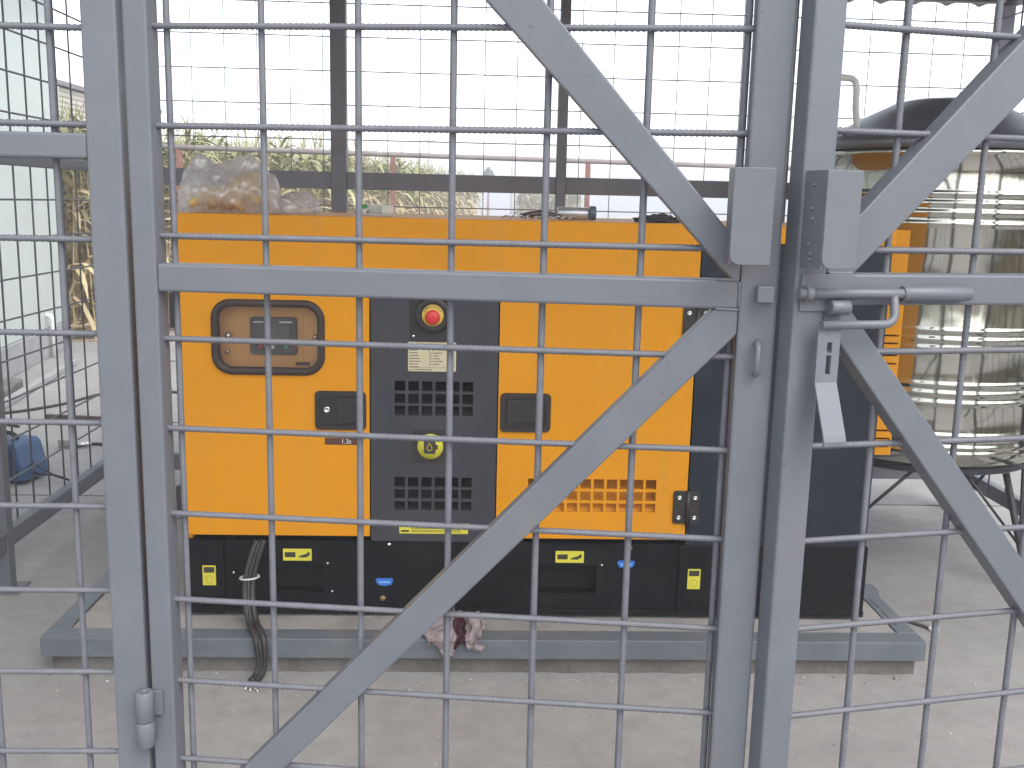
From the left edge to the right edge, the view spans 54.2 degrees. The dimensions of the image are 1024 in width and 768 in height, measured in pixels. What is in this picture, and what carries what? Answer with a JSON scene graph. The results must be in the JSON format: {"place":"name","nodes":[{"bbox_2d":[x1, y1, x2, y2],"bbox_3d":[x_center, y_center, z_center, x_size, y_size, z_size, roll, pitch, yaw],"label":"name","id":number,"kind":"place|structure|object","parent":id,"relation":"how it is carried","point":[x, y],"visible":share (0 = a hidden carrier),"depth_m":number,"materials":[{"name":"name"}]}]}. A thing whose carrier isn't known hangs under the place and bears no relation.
{"place":"outdoors","nodes":[
{"label":"outdoors","id":0,"kind":"place"},
{"bbox_2d":[362,204,393,215],"bbox_3d":[-0.455,-0.581,3.336,0.117,0.036,0.080,1,10,-2],"label":"plastic bottle","id":1,"kind":"object","parent":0,"point":[381,210],"visible":0.81,"depth_m":3.31,"materials":[{"name":"plastic"}]},
{"bbox_2d":[72,205,786,342],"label":"ground","id":2,"kind":"structure","parent":0,"point":[618,215],"depth_m":186.13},
{"bbox_2d":[57,79,161,207],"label":"long shed","id":3,"kind":"structure","parent":2,"relation":"on","point":[78,97],"depth_m":19.58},
{"bbox_2d":[59,97,484,340],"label":"corn field","id":4,"kind":"structure","parent":2,"relation":"on","point":[282,161],"depth_m":13.02,"materials":[{"name":"green plant"}]},
{"bbox_2d":[423,133,435,173],"bbox_3d":[-3.260,-7.738,39.157,0.500,4.150,0.180,1,10,-2],"label":"pole","id":5,"kind":"object","parent":2,"relation":"on","point":[429,148],"visible":0.25,"depth_m":38.85,"materials":[{"name":"metal"}]},
{"bbox_2d":[484,167,494,215],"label":"tree","id":6,"kind":"object","parent":2,"relation":"on","point":[487,171],"visible":0.23,"depth_m":58.72,"materials":[{"name":"green plant"}]},
{"bbox_2d":[510,152,514,215],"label":"pole","id":7,"kind":"object","parent":2,"relation":"on","point":[512,194],"visible":0.47,"depth_m":41.26,"materials":[{"name":"metal"}]},
{"bbox_2d":[515,193,583,216],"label":"corn field","id":8,"kind":"structure","parent":2,"relation":"on","point":[529,201],"depth_m":43.93,"materials":[{"name":"green plant"}]},
{"bbox_2d":[0,496,1023,767],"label":"concrete yard","id":9,"kind":"structure","parent":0,"point":[406,732],"depth_m":2.96,"materials":[{"name":"grey concrete"}]},
{"bbox_2d":[0,0,103,594],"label":"fence","id":10,"kind":"object","parent":9,"relation":"on","point":[16,530],"visible":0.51,"depth_m":3.95,"materials":[{"name":"grey metal"}]},
{"bbox_2d":[0,0,155,767],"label":"fence","id":11,"kind":"object","parent":9,"relation":"on","point":[100,145],"visible":1,"depth_m":1.60,"materials":[{"name":"grey metal"}]},
{"bbox_2d":[122,0,797,767],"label":"gate leaf","id":12,"kind":"object","parent":11,"relation":"attached to","point":[742,246],"visible":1,"depth_m":1.56,"materials":[{"name":"grey paint"}]},
{"bbox_2d":[53,519,914,674],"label":"concrete plinth","id":13,"kind":"structure","parent":9,"relation":"on","point":[98,614],"depth_m":3.19,"materials":[{"name":"grey concrete"}]},
{"bbox_2d":[40,516,926,660],"bbox_3d":[-0.076,0.716,3.738,2.787,0.065,1.260,1,10,-2],"label":"base frame","id":14,"kind":"object","parent":13,"relation":"on","point":[60,637],"visible":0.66,"depth_m":3.13,"materials":[{"name":"paint"}]},
{"bbox_2d":[424,606,485,655],"bbox_3d":[-0.183,0.765,3.173,0.205,0.135,0.190,1,10,-2],"label":"rag","id":15,"kind":"object","parent":14,"relation":"on","point":[467,632],"visible":0.56,"depth_m":3.11,"materials":[{"name":"white fabric"}]},
{"bbox_2d":[168,211,910,616],"bbox_3d":[0.092,0.049,3.628,2.342,1.280,1.010,1,10,-2],"label":"generator","id":16,"kind":"object","parent":13,"relation":"on","point":[404,393],"visible":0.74,"depth_m":3.18,"materials":[{"name":"metal"}]},
{"bbox_2d":[178,153,282,213],"bbox_3d":[-0.900,-0.646,3.205,0.322,0.190,0.234,1,10,-2],"label":"plastic bag","id":17,"kind":"object","parent":16,"relation":"on","point":[197,180],"visible":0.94,"depth_m":3.15,"materials":[{"name":"clear plastic"}]},
{"bbox_2d":[188,172,260,210],"bbox_3d":[-0.898,-0.610,3.166,0.240,0.123,0.076,1,10,-2],"label":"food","id":18,"kind":"object","parent":17,"relation":"in","point":[193,201],"visible":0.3,"depth_m":3.15,"materials":[{"name":"orange food"}]},
{"bbox_2d":[239,539,267,691],"bbox_3d":[-0.803,0.709,3.098,0.089,0.380,0.304,-1,11,-13],"label":"power cable","id":19,"kind":"object","parent":16,"relation":"hanging from","point":[250,576],"visible":0.94,"depth_m":3.15,"materials":[{"name":"rubber"}]},
{"bbox_2d":[180,292,369,535],"bbox_3d":[-0.743,0.088,3.146,0.588,0.808,0.032,1,10,-2],"label":"door","id":20,"kind":"structure","parent":16,"relation":"in","point":[314,476],"depth_m":3.15,"materials":[{"name":"orange paint"}]},
{"bbox_2d":[280,190,321,213],"bbox_3d":[-0.706,-0.598,3.279,0.160,0.079,0.142,1,10,-2],"label":"plastic bag","id":21,"kind":"object","parent":16,"relation":"on","point":[299,202],"visible":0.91,"depth_m":3.24,"materials":[{"name":"plastic"}]},
{"bbox_2d":[502,215,575,219],"bbox_3d":[0.090,-0.548,3.289,0.245,0.012,0.059,1,10,-2],"label":"bare wire","id":22,"kind":"object","parent":16,"relation":"on","point":[555,217],"visible":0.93,"depth_m":3.29,"materials":[{"name":"metal"}]},
{"bbox_2d":[520,210,560,217],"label":"pliers","id":23,"kind":"object","parent":16,"relation":"on","point":[534,213],"visible":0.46,"depth_m":3.34,"materials":[{"name":"metal"}]},
{"bbox_2d":[557,206,596,219],"bbox_3d":[0.218,-0.579,3.381,0.131,0.047,0.047,1,10,-2],"label":"flashlight","id":24,"kind":"object","parent":16,"relation":"on","point":[581,213],"visible":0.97,"depth_m":3.36,"materials":[{"name":"silver metal"}]},
{"bbox_2d":[496,302,693,539],"bbox_3d":[0.264,0.105,3.185,0.617,0.810,0.022,1,10,-2],"label":"door","id":25,"kind":"structure","parent":16,"relation":"in","point":[577,389],"depth_m":3.17,"materials":[{"name":"orange paint"}]},
{"bbox_2d":[632,213,679,222],"bbox_3d":[0.470,-0.537,3.230,0.166,0.030,0.100,1,10,-2],"label":"dark rag","id":26,"kind":"object","parent":16,"relation":"on","point":[661,218],"visible":0.84,"depth_m":3.19,"materials":[{"name":"fabric"}]},
{"bbox_2d":[45,672,1016,766],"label":"grit","id":27,"kind":"object","parent":9,"relation":"on","point":[558,765],"visible":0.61,"depth_m":3.10,"materials":[{"name":"gravel"}]},
{"bbox_2d":[158,0,1016,478],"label":"fence","id":28,"kind":"object","parent":9,"relation":"on","point":[338,180],"visible":0.13,"depth_m":4.61,"materials":[{"name":"metal"}]},
{"bbox_2d":[847,0,1022,6],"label":"cage roof","id":29,"kind":"structure","parent":28,"relation":"on","point":[944,4],"depth_m":4.76,"materials":[{"name":"paint"}]},
{"bbox_2d":[908,622,939,631],"bbox_3d":[1.434,0.858,3.615,0.039,0.008,0.217,-9,14,-44],"label":"spanner","id":30,"kind":"object","parent":9,"relation":"on","point":[929,628],"visible":0.46,"depth_m":3.57,"materials":[{"name":"metal"}]},
{"bbox_2d":[869,460,1023,561],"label":"tank stand","id":31,"kind":"object","parent":9,"relation":"on","point":[966,472],"visible":0.08,"depth_m":3.92,"materials":[{"name":"grey metal"}]},
{"bbox_2d":[834,74,1023,467],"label":"water tank","id":32,"kind":"object","parent":31,"relation":"on","point":[942,214],"visible":0.38,"depth_m":3.71,"materials":[{"name":"silver metal"}]},
{"bbox_2d":[968,0,1023,515],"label":"fence","id":33,"kind":"object","parent":9,"relation":"on","point":[992,491],"visible":0.23,"depth_m":4.56,"materials":[{"name":"grey metal"}]},
{"bbox_3d":[1.421,-0.068,1.735,0.140,2.500,0.135,1,10,-2],"label":"gate post","id":34,"kind":"object","parent":9,"relation":"on","visible":0},
{"bbox_2d":[748,0,1023,767],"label":"gate leaf","id":35,"kind":"object","parent":34,"relation":"attached to","point":[839,231],"visible":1,"depth_m":1.50,"materials":[{"name":"grey paint"}]},
{"bbox_2d":[5,341,1020,506],"bbox_3d":[-0.301,0.202,7.612,18.000,0.198,5.282,1,10,-2],"label":"concrete apron","id":36,"kind":"object","parent":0,"point":[911,492],"depth_m":6.13,"materials":[{"name":"grey concrete"}]},
{"bbox_2d":[3,378,22,397],"bbox_3d":[-3.877,0.047,7.205,0.550,0.084,0.500,-1,11,-14],"label":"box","id":37,"kind":"object","parent":36,"relation":"on","point":[16,384],"visible":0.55,"depth_m":7.30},
{"bbox_2d":[6,430,69,483],"bbox_3d":[-2.540,0.366,5.135,0.564,0.255,0.208,3,10,12],"label":"welding machine","id":38,"kind":"object","parent":36,"relation":"on","point":[22,452],"visible":0.68,"depth_m":5.09,"materials":[{"name":"plastic"}]},
{"bbox_2d":[0,0,76,408],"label":"cabin","id":39,"kind":"object","parent":36,"relation":"on","point":[9,259],"visible":0.63,"depth_m":8.41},
{"bbox_2d":[46,414,100,419],"bbox_3d":[-2.862,0.218,6.547,0.380,0.028,0.030,2,10,6],"label":"steel bar","id":40,"kind":"object","parent":36,"relation":"on","point":[65,416],"visible":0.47,"depth_m":6.54,"materials":[{"name":"grey metal"}]},
{"bbox_2d":[58,438,92,447],"bbox_3d":[-2.542,0.345,5.829,0.188,0.050,0.060,1,10,-2],"label":"earth clamp","id":41,"kind":"object","parent":36,"relation":"on","point":[79,443],"visible":0.54,"depth_m":5.80,"materials":[{"name":"metal"}]},
{"bbox_2d":[78,442,101,446],"bbox_3d":[-2.178,0.382,5.764,0.770,0.018,0.122,4,11,17],"label":"cable","id":42,"kind":"object","parent":36,"relation":"on","point":[97,443],"visible":0.24,"depth_m":5.89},
{"bbox_2d":[5,390,176,413],"bbox_3d":[-3.343,0.140,6.956,2.414,0.020,0.486,-5,12,-30],"label":"cable","id":43,"kind":"object","parent":36,"relation":"on","point":[42,407],"visible":0.39,"depth_m":6.87,"materials":[{"name":"black rubber"}]},
{"bbox_2d":[70,318,170,340],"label":"dry stalks","id":44,"kind":"object","parent":36,"relation":"on","point":[87,326],"visible":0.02,"depth_m":10.20,"materials":[{"name":"plant"}]},
{"bbox_2d":[162,144,790,213],"bbox_3d":[0.302,-1.099,9.189,9.933,1.923,0.093,-1,11,-14],"label":"pipe fence","id":45,"kind":"object","parent":36,"relation":"on","point":[179,148],"visible":0.26,"depth_m":8.73,"materials":[{"name":"metal"}]},
{"bbox_2d":[52,0,1023,211],"label":"sky","id":46,"kind":"structure","parent":0,"point":[401,55],"materials":[{"name":"white"}]}
]}

